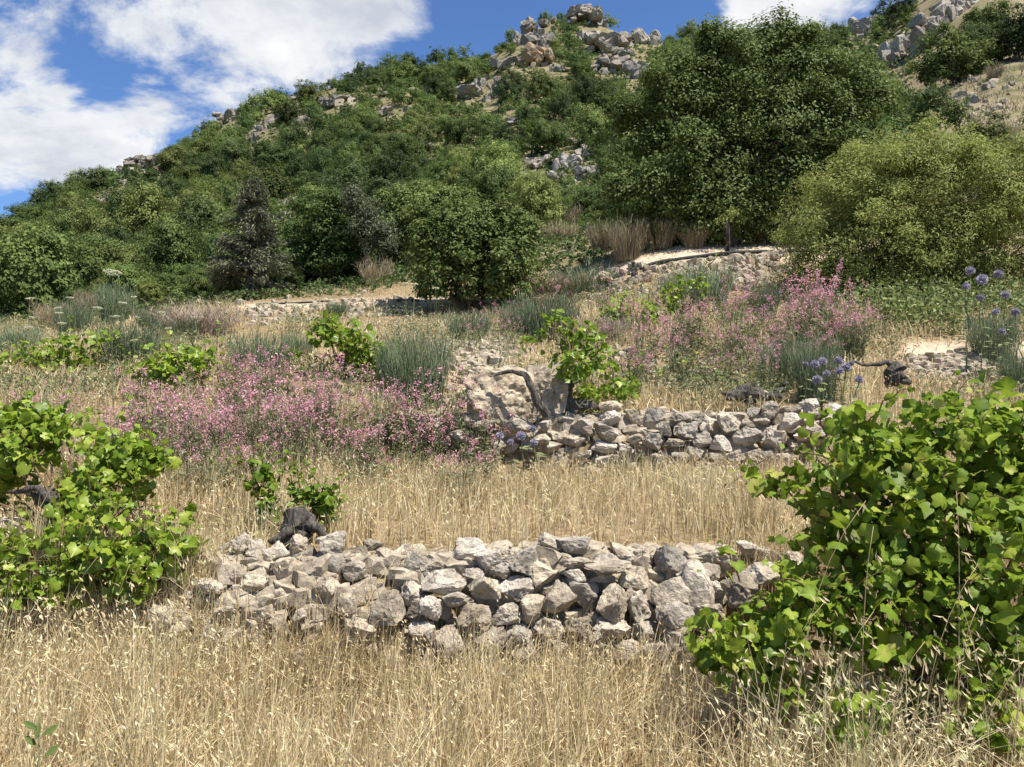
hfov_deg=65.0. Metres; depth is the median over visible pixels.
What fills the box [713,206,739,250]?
sapling
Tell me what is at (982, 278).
globe thistle
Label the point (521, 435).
globe thistle
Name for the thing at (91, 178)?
hill shrub
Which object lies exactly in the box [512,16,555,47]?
rock outcrop
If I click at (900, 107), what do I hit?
hill shrub
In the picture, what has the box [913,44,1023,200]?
slope grass
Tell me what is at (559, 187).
hill shrub
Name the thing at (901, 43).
rock outcrop
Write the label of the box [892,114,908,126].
hill shrub
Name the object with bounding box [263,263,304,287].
bush
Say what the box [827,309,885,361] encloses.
pink valerian
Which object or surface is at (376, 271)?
dry bush
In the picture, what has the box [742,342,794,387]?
pink valerian
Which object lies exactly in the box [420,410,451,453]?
pink valerian
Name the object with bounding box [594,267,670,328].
grape vine
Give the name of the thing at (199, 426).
pink valerian
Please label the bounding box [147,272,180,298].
hill shrub
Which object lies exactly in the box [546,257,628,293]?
spiky tuft
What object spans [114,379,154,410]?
pink valerian
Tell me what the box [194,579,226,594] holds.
limestone rock
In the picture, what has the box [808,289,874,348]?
pink valerian
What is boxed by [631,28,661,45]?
rock outcrop
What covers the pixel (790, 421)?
limestone rock
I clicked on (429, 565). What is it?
limestone rock
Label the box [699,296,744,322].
pink valerian
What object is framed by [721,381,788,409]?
dead vine
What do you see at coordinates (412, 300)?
pipe
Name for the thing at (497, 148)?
hill shrub
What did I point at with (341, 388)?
pink valerian
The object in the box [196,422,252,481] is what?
pink valerian
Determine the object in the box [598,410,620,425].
limestone rock
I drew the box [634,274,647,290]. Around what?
pink valerian
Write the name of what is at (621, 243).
dry bush
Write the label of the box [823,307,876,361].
pink valerian
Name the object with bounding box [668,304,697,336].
pink valerian
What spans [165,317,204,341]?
broom shrub
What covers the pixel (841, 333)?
pink valerian
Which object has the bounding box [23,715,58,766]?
green sprig
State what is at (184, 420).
pink valerian
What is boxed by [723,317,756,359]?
pink valerian
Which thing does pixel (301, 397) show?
pink valerian
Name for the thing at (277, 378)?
pink valerian
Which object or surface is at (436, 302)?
umbel flower
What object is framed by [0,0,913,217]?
sky
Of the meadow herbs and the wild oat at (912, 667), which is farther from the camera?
the meadow herbs
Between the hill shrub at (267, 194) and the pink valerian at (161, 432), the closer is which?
the pink valerian at (161, 432)
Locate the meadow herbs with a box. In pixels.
[1,365,455,510]
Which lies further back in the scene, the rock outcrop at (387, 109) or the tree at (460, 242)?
the rock outcrop at (387, 109)
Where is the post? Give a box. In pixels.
[726,218,729,250]
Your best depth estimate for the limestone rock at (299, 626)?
4.41 m
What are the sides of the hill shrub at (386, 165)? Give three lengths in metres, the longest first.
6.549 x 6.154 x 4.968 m
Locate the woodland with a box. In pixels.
[0,0,1023,311]
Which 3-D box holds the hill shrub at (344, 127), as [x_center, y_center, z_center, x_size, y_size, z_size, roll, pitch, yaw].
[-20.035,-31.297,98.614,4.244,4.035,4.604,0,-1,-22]
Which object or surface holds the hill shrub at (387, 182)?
on the ground at (674, 250)
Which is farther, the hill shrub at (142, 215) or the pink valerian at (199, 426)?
the hill shrub at (142, 215)
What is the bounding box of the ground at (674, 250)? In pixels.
[0,0,1023,766]
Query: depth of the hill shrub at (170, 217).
47.56 m
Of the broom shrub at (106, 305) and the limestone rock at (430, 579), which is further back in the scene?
the broom shrub at (106, 305)
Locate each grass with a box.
[0,221,1023,418]
[0,373,1023,550]
[0,493,1023,766]
[203,532,452,716]
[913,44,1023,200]
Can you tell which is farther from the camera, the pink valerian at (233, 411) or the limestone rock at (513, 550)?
the pink valerian at (233, 411)
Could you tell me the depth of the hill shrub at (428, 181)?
51.29 m
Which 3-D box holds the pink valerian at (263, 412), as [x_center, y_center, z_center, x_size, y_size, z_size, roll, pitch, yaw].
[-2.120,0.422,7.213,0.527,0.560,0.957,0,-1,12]
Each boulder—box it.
[463,365,534,426]
[525,361,568,421]
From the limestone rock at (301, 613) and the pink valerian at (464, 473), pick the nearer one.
the limestone rock at (301, 613)
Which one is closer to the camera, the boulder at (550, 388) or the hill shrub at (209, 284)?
the boulder at (550, 388)
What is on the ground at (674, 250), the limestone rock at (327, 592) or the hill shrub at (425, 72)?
the hill shrub at (425, 72)
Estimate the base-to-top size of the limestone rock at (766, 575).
0.132 m
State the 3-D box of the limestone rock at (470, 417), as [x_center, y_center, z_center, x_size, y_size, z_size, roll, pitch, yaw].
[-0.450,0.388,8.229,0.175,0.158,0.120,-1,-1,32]
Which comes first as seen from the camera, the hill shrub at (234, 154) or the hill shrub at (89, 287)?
the hill shrub at (89, 287)
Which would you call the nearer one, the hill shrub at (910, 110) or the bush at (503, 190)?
the bush at (503, 190)
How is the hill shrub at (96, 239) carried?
on the ground at (674, 250)
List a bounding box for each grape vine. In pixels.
[0,313,143,375]
[0,377,208,633]
[124,306,249,395]
[212,443,297,539]
[272,307,402,380]
[272,442,352,529]
[518,309,639,414]
[592,344,647,400]
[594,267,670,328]
[648,334,724,382]
[660,242,728,322]
[684,370,1023,766]
[708,364,766,391]
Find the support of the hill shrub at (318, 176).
on the ground at (674, 250)
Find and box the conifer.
[201,175,294,297]
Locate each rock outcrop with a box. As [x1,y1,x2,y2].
[83,179,128,203]
[116,155,160,174]
[212,108,237,125]
[247,114,277,144]
[273,196,298,219]
[281,93,342,125]
[342,91,388,101]
[377,105,410,117]
[451,76,501,101]
[467,117,520,131]
[488,56,568,72]
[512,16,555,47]
[513,154,564,178]
[518,42,555,67]
[551,138,601,180]
[565,3,607,27]
[576,30,632,53]
[590,46,634,74]
[623,60,649,78]
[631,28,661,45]
[847,15,877,44]
[877,34,911,67]
[895,74,910,88]
[907,0,978,57]
[954,92,981,105]
[977,82,995,91]
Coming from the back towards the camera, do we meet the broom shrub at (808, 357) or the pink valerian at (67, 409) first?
the broom shrub at (808, 357)
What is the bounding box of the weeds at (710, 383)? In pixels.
[0,222,1023,414]
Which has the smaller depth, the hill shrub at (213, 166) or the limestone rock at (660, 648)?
the limestone rock at (660, 648)
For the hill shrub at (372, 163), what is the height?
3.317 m
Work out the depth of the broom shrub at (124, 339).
10.70 m
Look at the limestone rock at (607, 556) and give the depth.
4.71 m
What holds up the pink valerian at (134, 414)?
on the ground at (674, 250)
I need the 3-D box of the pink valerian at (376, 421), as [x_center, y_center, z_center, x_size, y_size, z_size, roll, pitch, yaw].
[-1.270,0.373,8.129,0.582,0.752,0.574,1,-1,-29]
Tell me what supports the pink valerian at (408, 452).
on the ground at (674, 250)
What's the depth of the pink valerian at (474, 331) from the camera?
12.15 m
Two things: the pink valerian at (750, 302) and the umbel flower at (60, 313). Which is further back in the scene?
the pink valerian at (750, 302)
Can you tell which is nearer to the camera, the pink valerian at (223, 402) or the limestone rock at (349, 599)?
the limestone rock at (349, 599)
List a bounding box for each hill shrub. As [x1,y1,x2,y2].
[0,212,37,231]
[0,220,90,309]
[0,223,28,241]
[4,200,39,218]
[7,292,42,304]
[8,220,46,238]
[12,203,47,221]
[26,185,54,206]
[29,208,84,239]
[30,211,54,226]
[30,231,141,290]
[34,179,88,201]
[46,178,92,206]
[48,196,86,215]
[48,206,75,224]
[51,279,87,300]
[52,200,98,222]
[53,190,85,212]
[56,287,89,307]
[59,227,122,251]
[62,170,81,184]
[62,205,131,242]
[63,227,83,242]
[72,166,113,190]
[84,287,121,301]
[85,279,104,295]
[89,274,116,292]
[94,200,111,217]
[95,176,172,233]
[96,258,156,301]
[99,219,125,237]
[101,224,150,252]
[108,240,140,256]
[113,181,186,241]
[116,240,163,266]
[120,163,163,187]
[131,226,154,244]
[135,214,208,279]
[135,232,171,243]
[136,276,165,303]
[138,173,194,209]
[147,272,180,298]
[149,145,198,176]
[151,179,225,226]
[152,197,176,211]
[155,208,216,243]
[161,144,182,163]
[162,170,189,196]
[164,189,257,253]
[166,165,203,186]
[168,268,204,293]
[177,149,222,171]
[178,263,216,297]
[179,260,216,277]
[183,136,214,156]
[186,175,220,188]
[189,177,216,190]
[189,178,236,210]
[190,162,219,176]
[190,180,238,199]
[190,230,229,268]
[194,217,234,250]
[194,224,239,259]
[195,149,233,181]
[199,126,223,144]
[199,168,237,185]
[204,274,245,294]
[208,136,258,171]
[211,131,241,154]
[211,202,241,229]
[217,183,245,207]
[218,137,248,159]
[219,164,254,193]
[227,159,259,176]
[235,188,278,220]
[239,156,296,200]
[243,135,305,170]
[253,86,290,113]
[256,204,319,259]
[265,197,285,217]
[265,245,314,281]
[271,99,302,125]
[274,166,292,190]
[276,118,310,150]
[278,151,311,188]
[282,182,328,219]
[282,266,305,287]
[286,170,319,193]
[292,147,321,174]
[293,76,328,108]
[295,169,326,195]
[301,156,374,207]
[303,129,339,152]
[303,144,335,174]
[315,144,337,163]
[320,166,370,194]
[324,151,375,182]
[325,138,360,165]
[331,113,364,139]
[331,140,365,166]
[339,128,378,154]
[343,222,417,263]
[348,171,430,222]
[351,106,377,125]
[359,130,387,156]
[359,143,425,196]
[360,66,388,86]
[364,116,394,135]
[365,151,384,176]
[367,241,402,266]
[379,131,428,162]
[382,53,421,86]
[383,177,438,190]
[385,134,427,163]
[394,51,432,78]
[394,115,431,139]
[395,152,424,174]
[402,114,440,151]
[403,103,429,124]
[409,178,433,189]
[416,64,442,84]
[419,70,450,92]
[421,158,446,181]
[424,153,472,184]
[430,114,460,136]
[434,76,459,103]
[434,158,473,191]
[436,144,464,162]
[441,115,479,145]
[445,147,472,165]
[451,58,480,83]
[456,163,520,206]
[458,135,532,195]
[460,141,529,171]
[460,151,493,182]
[466,112,505,137]
[470,135,521,159]
[477,119,524,149]
[478,123,504,148]
[491,78,528,103]
[495,67,527,93]
[495,139,521,159]
[509,167,566,235]
[510,169,573,209]
[513,103,546,130]
[515,117,569,153]
[521,112,548,140]
[522,66,561,100]
[529,169,547,182]
[546,88,581,120]
[550,177,573,198]
[555,187,578,214]
[565,72,610,105]
[565,102,615,146]
[566,58,593,76]
[567,185,583,197]
[571,76,597,91]
[582,126,625,154]
[582,170,628,196]
[583,153,636,188]
[586,80,628,115]
[587,170,636,221]
[588,140,619,164]
[596,150,621,167]
[598,134,624,149]
[609,78,628,91]
[674,17,699,42]
[803,19,825,32]
[807,28,847,53]
[822,19,853,35]
[825,23,852,49]
[851,52,886,75]
[873,96,905,119]
[883,74,906,104]
[890,98,929,122]
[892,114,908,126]
[897,112,926,129]
[947,19,1002,49]
[950,107,1019,159]
[977,41,1008,63]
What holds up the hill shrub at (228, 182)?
on the ground at (674, 250)
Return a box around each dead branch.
[493,369,550,417]
[565,400,600,410]
[631,261,637,276]
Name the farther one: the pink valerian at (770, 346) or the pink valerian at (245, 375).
the pink valerian at (770, 346)
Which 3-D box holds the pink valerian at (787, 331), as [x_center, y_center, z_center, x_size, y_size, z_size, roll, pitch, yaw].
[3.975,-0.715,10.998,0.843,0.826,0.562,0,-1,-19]
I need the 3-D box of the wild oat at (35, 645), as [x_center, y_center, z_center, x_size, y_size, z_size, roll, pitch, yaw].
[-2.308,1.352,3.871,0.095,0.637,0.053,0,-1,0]
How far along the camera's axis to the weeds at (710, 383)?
10.88 m
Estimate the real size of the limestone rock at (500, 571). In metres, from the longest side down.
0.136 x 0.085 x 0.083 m
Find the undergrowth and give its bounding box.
[0,15,1023,324]
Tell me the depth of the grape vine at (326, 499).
5.21 m
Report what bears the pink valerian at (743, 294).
on the ground at (674, 250)
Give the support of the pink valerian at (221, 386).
on the ground at (674, 250)
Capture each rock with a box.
[0,517,40,536]
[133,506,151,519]
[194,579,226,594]
[212,543,231,551]
[230,533,250,553]
[230,565,245,581]
[231,583,240,589]
[240,567,267,591]
[245,539,266,557]
[248,606,271,624]
[262,541,289,560]
[270,558,293,578]
[273,587,289,608]
[289,533,307,553]
[289,545,316,557]
[291,621,313,635]
[292,608,306,620]
[302,559,316,578]
[311,576,339,599]
[315,531,346,554]
[328,553,345,574]
[337,592,356,613]
[341,560,372,581]
[346,545,367,561]
[350,617,376,641]
[362,539,382,550]
[369,589,405,626]
[394,543,411,552]
[400,580,424,605]
[405,551,428,569]
[405,594,427,617]
[408,621,435,643]
[414,416,428,426]
[418,595,442,620]
[420,559,442,571]
[421,568,466,595]
[424,571,438,594]
[429,418,444,427]
[430,623,466,659]
[442,592,473,606]
[444,418,461,429]
[447,294,457,304]
[449,430,465,441]
[452,537,485,559]
[456,602,490,627]
[460,414,475,428]
[462,568,483,579]
[467,575,501,599]
[472,419,495,430]
[473,548,501,576]
[475,626,506,653]
[489,564,511,577]
[491,602,522,624]
[492,440,505,450]
[500,575,534,601]
[501,556,514,567]
[502,547,518,556]
[503,417,534,432]
[506,623,530,647]
[510,546,537,575]
[512,642,539,664]
[520,594,544,624]
[526,560,556,591]
[528,414,542,422]
[530,614,565,645]
[532,434,550,444]
[537,532,561,551]
[539,420,551,430]
[539,441,561,452]
[542,579,577,613]
[542,641,568,657]
[554,430,568,442]
[556,536,590,556]
[558,415,573,422]
[558,557,594,568]
[561,435,585,447]
[561,569,586,581]
[564,616,591,638]
[566,578,599,611]
[569,450,591,462]
[571,418,591,428]
[575,637,610,658]
[579,425,594,436]
[583,466,597,473]
[584,559,631,574]
[587,572,614,582]
[588,611,597,622]
[588,631,601,645]
[591,440,616,453]
[593,616,631,639]
[594,423,619,441]
[594,455,616,466]
[595,553,618,558]
[596,271,612,281]
[596,583,627,622]
[598,400,622,411]
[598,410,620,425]
[615,639,638,662]
[617,553,635,564]
[617,566,648,588]
[619,443,633,456]
[623,424,641,435]
[625,586,635,605]
[626,410,643,425]
[627,589,652,622]
[628,433,644,443]
[631,620,656,643]
[634,544,657,565]
[640,642,670,663]
[642,432,662,450]
[645,406,663,423]
[650,576,691,605]
[651,453,666,466]
[654,543,686,574]
[655,600,694,629]
[656,421,671,436]
[664,438,679,447]
[664,626,685,662]
[669,412,692,424]
[671,439,683,446]
[671,452,688,464]
[673,421,686,439]
[673,421,697,439]
[681,560,714,609]
[684,638,701,661]
[687,412,707,421]
[687,446,703,459]
[691,430,711,447]
[693,624,709,632]
[694,603,725,621]
[699,414,718,434]
[702,562,720,580]
[703,544,738,577]
[709,435,731,451]
[709,453,723,463]
[711,580,724,598]
[716,411,740,432]
[720,573,760,607]
[726,449,743,465]
[732,426,762,445]
[736,540,778,559]
[740,418,754,426]
[741,561,801,584]
[744,448,761,462]
[746,406,761,417]
[753,415,770,424]
[759,449,775,462]
[761,401,779,418]
[762,428,786,450]
[774,453,794,465]
[778,412,803,431]
[778,550,803,564]
[779,405,800,413]
[793,433,807,440]
[799,398,818,412]
[800,418,805,426]
[804,422,824,436]
[808,411,820,419]
[822,402,841,415]
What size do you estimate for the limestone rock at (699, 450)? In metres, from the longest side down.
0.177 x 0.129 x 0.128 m
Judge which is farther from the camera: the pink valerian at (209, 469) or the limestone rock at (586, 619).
the pink valerian at (209, 469)
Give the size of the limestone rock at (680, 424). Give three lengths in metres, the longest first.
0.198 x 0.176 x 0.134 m
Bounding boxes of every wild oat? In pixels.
[23,601,40,693]
[53,557,101,667]
[103,564,132,680]
[156,522,198,641]
[168,544,187,687]
[305,418,319,472]
[342,447,365,530]
[666,655,696,748]
[706,621,737,766]
[769,604,836,758]
[795,501,866,746]
[809,651,841,766]
[822,611,877,764]
[854,526,883,764]
[889,641,930,765]
[901,660,935,766]
[920,563,987,766]
[942,604,979,765]
[954,491,975,753]
[958,597,992,766]
[978,659,1023,766]
[1006,671,1023,766]
[1014,681,1022,764]
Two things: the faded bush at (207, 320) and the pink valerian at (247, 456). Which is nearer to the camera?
the pink valerian at (247, 456)
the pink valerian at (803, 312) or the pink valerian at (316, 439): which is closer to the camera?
the pink valerian at (316, 439)
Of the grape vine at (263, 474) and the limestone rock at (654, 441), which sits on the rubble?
the limestone rock at (654, 441)
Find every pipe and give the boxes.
[256,300,328,304]
[393,299,418,301]
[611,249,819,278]
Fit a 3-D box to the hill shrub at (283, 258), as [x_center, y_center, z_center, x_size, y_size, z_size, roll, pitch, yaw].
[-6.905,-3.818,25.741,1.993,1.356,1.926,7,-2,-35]
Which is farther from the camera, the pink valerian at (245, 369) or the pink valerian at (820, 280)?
the pink valerian at (820, 280)
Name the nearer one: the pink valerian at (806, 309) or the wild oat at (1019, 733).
the wild oat at (1019, 733)
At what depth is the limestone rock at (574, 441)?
8.15 m
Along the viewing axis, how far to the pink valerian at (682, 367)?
10.44 m
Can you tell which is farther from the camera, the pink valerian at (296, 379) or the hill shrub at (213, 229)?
the hill shrub at (213, 229)
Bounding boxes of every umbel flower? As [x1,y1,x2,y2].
[17,297,33,359]
[20,326,32,369]
[55,312,62,334]
[56,322,71,349]
[66,297,75,350]
[100,269,127,408]
[190,316,204,347]
[213,302,226,341]
[255,303,265,339]
[268,303,277,343]
[280,299,293,338]
[286,303,300,337]
[408,283,419,320]
[431,287,443,321]
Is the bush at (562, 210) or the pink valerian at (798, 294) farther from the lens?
the bush at (562, 210)
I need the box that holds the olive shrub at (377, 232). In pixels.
[337,178,403,284]
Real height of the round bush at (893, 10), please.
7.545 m
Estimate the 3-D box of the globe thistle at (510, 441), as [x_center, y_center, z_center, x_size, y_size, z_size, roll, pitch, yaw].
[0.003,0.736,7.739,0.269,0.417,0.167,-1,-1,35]
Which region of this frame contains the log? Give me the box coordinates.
[7,485,64,517]
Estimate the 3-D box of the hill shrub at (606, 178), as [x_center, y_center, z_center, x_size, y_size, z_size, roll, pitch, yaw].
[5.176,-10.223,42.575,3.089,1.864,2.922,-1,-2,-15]
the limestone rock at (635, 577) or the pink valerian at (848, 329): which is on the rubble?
the limestone rock at (635, 577)
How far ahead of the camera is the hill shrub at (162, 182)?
74.99 m
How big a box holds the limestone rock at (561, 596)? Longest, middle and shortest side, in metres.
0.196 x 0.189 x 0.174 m
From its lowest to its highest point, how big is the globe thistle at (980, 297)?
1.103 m
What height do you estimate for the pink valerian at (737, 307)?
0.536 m
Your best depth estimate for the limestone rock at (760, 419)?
8.16 m
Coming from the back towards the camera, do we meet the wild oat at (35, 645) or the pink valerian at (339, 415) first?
the pink valerian at (339, 415)
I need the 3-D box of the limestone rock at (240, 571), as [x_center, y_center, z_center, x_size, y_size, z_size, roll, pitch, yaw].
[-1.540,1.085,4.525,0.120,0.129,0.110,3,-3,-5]
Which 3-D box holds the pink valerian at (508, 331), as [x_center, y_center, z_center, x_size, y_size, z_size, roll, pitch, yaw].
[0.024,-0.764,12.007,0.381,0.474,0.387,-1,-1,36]
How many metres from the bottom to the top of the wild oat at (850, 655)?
0.796 m
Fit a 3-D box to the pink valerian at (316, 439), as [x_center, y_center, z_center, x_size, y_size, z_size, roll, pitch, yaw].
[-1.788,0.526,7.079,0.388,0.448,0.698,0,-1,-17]
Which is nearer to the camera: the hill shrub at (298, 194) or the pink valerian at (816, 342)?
the pink valerian at (816, 342)
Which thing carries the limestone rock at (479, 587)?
on the rubble
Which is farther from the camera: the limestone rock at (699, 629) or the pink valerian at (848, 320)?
the pink valerian at (848, 320)
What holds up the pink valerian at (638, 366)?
on the ground at (674, 250)
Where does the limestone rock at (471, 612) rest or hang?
on the limestone rock at (500, 629)
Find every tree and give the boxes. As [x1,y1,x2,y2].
[398,190,557,313]
[597,0,910,246]
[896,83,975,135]
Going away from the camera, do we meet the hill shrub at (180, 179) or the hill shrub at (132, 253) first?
the hill shrub at (132, 253)
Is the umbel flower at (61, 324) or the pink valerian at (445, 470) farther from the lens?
the umbel flower at (61, 324)
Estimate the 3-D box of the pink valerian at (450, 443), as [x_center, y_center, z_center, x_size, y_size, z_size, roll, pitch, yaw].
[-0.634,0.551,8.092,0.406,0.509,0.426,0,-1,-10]
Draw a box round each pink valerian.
[15,377,75,413]
[17,390,97,412]
[33,392,79,446]
[51,447,79,475]
[93,381,171,440]
[94,408,155,446]
[99,407,139,440]
[101,410,164,444]
[106,406,167,432]
[108,400,208,445]
[109,364,178,425]
[112,372,154,406]
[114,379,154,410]
[120,416,195,449]
[123,381,189,438]
[132,386,207,469]
[140,384,203,435]
[151,424,202,474]
[152,430,245,481]
[155,409,234,446]
[159,411,210,473]
[161,449,189,484]
[164,387,201,436]
[167,386,216,431]
[170,361,215,406]
[170,396,231,465]
[174,438,236,499]
[176,393,248,443]
[178,396,235,456]
[182,369,264,432]
[182,446,271,495]
[187,398,232,455]
[190,383,253,451]
[191,404,244,463]
[192,426,242,478]
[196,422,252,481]
[197,403,243,447]
[198,392,239,418]
[198,414,246,464]
[199,372,283,458]
[204,372,229,407]
[206,344,255,388]
[206,362,259,414]
[208,342,275,385]
[211,388,235,413]
[216,413,259,470]
[217,361,267,419]
[217,363,268,404]
[219,343,269,398]
[225,423,282,455]
[228,423,256,446]
[228,432,278,472]
[231,352,255,381]
[231,386,280,434]
[231,426,269,469]
[232,364,267,399]
[239,360,285,394]
[239,432,285,465]
[240,341,288,404]
[242,372,325,450]
[242,399,299,458]
[243,450,292,485]
[244,390,280,421]
[246,402,298,447]
[247,390,322,456]
[248,375,310,432]
[249,360,290,395]
[258,425,298,477]
[260,344,301,387]
[260,360,290,398]
[265,387,337,451]
[265,391,331,467]
[269,376,336,433]
[270,347,368,435]
[271,413,309,462]
[273,369,303,400]
[274,394,319,440]
[278,419,345,475]
[283,383,343,446]
[285,360,362,420]
[286,404,335,468]
[287,421,331,457]
[289,375,398,456]
[294,369,319,392]
[295,388,345,440]
[299,372,332,406]
[301,390,343,461]
[303,363,342,400]
[303,374,325,399]
[304,439,345,473]
[305,411,421,481]
[306,397,372,443]
[310,369,367,411]
[328,427,379,492]
[330,412,392,468]
[334,392,381,461]
[334,410,396,467]
[347,382,412,448]
[357,376,423,461]
[358,445,398,490]
[361,368,440,446]
[362,384,416,456]
[385,419,435,475]
[388,363,478,442]
[393,416,453,463]
[393,416,456,472]
[396,390,441,459]
[416,411,465,466]
[418,385,502,465]
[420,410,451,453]
[427,448,473,497]
[428,391,503,452]
[429,424,518,480]
[432,413,468,461]
[433,434,496,512]
[435,413,473,462]
[458,439,497,479]
[460,315,485,341]
[463,326,482,339]
[468,408,515,474]
[473,300,497,328]
[483,312,516,336]
[492,300,525,332]
[500,315,523,343]
[534,276,572,304]
[552,323,564,346]
[584,319,609,351]
[588,264,626,305]
[593,286,611,311]
[605,304,629,328]
[612,322,628,344]
[613,347,658,395]
[614,298,665,364]
[618,304,640,329]
[620,294,653,334]
[624,333,655,375]
[625,337,649,367]
[627,322,648,351]
[627,347,651,380]
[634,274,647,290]
[634,317,672,358]
[650,316,719,381]
[655,299,711,348]
[656,331,685,368]
[660,302,695,346]
[667,331,699,371]
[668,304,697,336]
[671,284,728,353]
[679,304,718,339]
[693,352,717,386]
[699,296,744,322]
[703,327,723,356]
[710,325,743,364]
[711,286,745,318]
[711,351,734,379]
[713,323,739,352]
[714,284,751,327]
[715,347,739,383]
[717,290,776,357]
[718,296,760,355]
[720,274,758,317]
[722,287,773,319]
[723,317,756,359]
[724,292,746,320]
[733,328,788,364]
[734,337,758,372]
[740,309,767,340]
[741,331,789,390]
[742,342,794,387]
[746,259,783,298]
[746,270,850,325]
[752,295,806,343]
[758,331,785,354]
[763,317,801,351]
[764,321,792,354]
[765,311,799,343]
[769,300,830,353]
[775,266,807,300]
[776,280,830,344]
[779,293,813,340]
[781,285,821,344]
[782,332,831,357]
[785,259,861,331]
[785,275,840,329]
[786,291,829,345]
[788,289,842,350]
[790,263,859,328]
[798,316,828,354]
[807,331,843,358]
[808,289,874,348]
[809,292,857,341]
[811,274,881,339]
[818,311,867,359]
[821,355,853,399]
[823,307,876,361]
[825,310,864,359]
[826,299,869,356]
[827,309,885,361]
[829,305,871,347]
[842,298,886,360]
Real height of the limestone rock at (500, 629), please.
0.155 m
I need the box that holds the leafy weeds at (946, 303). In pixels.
[827,273,1023,333]
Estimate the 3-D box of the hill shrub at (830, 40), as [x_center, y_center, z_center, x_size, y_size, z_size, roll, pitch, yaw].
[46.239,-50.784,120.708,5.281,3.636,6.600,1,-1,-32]
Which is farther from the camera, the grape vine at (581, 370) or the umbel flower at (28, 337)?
the umbel flower at (28, 337)
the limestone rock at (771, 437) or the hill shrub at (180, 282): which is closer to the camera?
the limestone rock at (771, 437)
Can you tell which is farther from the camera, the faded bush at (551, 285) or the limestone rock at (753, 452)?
the faded bush at (551, 285)
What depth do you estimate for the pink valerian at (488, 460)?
7.34 m
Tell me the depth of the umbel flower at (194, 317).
11.99 m
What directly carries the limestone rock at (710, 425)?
on the rubble
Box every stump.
[268,506,328,550]
[854,360,911,388]
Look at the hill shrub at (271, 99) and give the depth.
139.24 m
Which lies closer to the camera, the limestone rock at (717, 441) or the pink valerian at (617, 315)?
the limestone rock at (717, 441)
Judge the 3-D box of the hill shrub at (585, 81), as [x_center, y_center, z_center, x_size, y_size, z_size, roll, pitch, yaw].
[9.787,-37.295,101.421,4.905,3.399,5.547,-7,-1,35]
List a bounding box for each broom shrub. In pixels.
[0,320,47,354]
[49,295,97,337]
[82,310,177,369]
[91,280,137,321]
[130,302,173,334]
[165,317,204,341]
[218,323,305,380]
[280,330,314,357]
[324,296,351,317]
[369,332,418,395]
[375,316,465,408]
[439,306,498,339]
[498,298,532,335]
[506,285,588,342]
[657,272,690,300]
[679,256,740,309]
[741,279,782,317]
[753,336,805,389]
[782,324,844,403]
[958,301,1023,361]
[994,339,1023,399]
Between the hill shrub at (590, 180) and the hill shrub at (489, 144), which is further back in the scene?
the hill shrub at (489, 144)
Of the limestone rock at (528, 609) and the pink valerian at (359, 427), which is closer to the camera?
the limestone rock at (528, 609)
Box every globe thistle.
[487,432,503,476]
[497,439,521,469]
[516,431,531,477]
[525,439,545,475]
[529,426,538,471]
[798,361,812,400]
[807,360,829,409]
[808,375,829,406]
[816,370,830,409]
[818,357,830,407]
[821,356,845,402]
[829,366,847,404]
[830,363,852,403]
[844,360,859,399]
[853,376,870,401]
[957,266,975,372]
[960,282,974,370]
[976,274,994,375]
[976,293,992,369]
[985,308,1006,376]
[991,328,1011,368]
[993,270,1010,372]
[1000,291,1013,360]
[1008,308,1023,354]
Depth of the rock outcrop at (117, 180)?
114.33 m
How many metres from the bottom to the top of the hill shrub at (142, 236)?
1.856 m
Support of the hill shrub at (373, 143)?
on the ground at (674, 250)
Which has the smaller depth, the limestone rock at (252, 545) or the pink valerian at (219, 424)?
the limestone rock at (252, 545)
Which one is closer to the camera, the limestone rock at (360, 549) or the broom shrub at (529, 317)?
the limestone rock at (360, 549)
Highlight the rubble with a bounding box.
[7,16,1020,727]
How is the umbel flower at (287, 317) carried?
on the ground at (674, 250)
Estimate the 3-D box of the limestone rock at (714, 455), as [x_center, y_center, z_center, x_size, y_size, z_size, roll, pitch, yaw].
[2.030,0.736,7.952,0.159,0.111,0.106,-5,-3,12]
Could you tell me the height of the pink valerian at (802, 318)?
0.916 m
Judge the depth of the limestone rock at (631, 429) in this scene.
8.11 m
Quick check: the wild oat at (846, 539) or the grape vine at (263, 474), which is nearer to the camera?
the wild oat at (846, 539)
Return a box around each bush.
[27,299,75,328]
[73,287,104,312]
[120,257,161,281]
[142,296,265,334]
[161,263,195,278]
[210,266,245,298]
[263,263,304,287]
[279,181,383,286]
[352,258,398,285]
[367,178,484,245]
[492,175,523,207]
[514,268,595,295]
[538,217,581,241]
[547,182,571,226]
[554,202,584,224]
[554,313,641,340]
[571,186,608,219]
[581,218,623,252]
[602,209,650,262]
[639,214,680,250]
[675,223,716,247]
[745,203,792,240]
[766,109,1023,301]
[870,0,920,35]
[904,19,1003,86]
[959,0,1013,47]
[981,62,1006,78]
[981,118,1021,142]
[986,2,1023,61]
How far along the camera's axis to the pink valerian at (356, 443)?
6.90 m
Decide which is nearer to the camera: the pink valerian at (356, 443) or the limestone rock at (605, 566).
the limestone rock at (605, 566)
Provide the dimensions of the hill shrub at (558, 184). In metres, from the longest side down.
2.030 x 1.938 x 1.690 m
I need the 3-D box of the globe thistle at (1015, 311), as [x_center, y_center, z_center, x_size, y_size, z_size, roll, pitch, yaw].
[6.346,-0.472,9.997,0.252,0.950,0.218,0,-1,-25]
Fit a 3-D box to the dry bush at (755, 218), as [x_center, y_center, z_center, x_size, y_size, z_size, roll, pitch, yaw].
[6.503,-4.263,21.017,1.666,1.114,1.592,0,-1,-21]

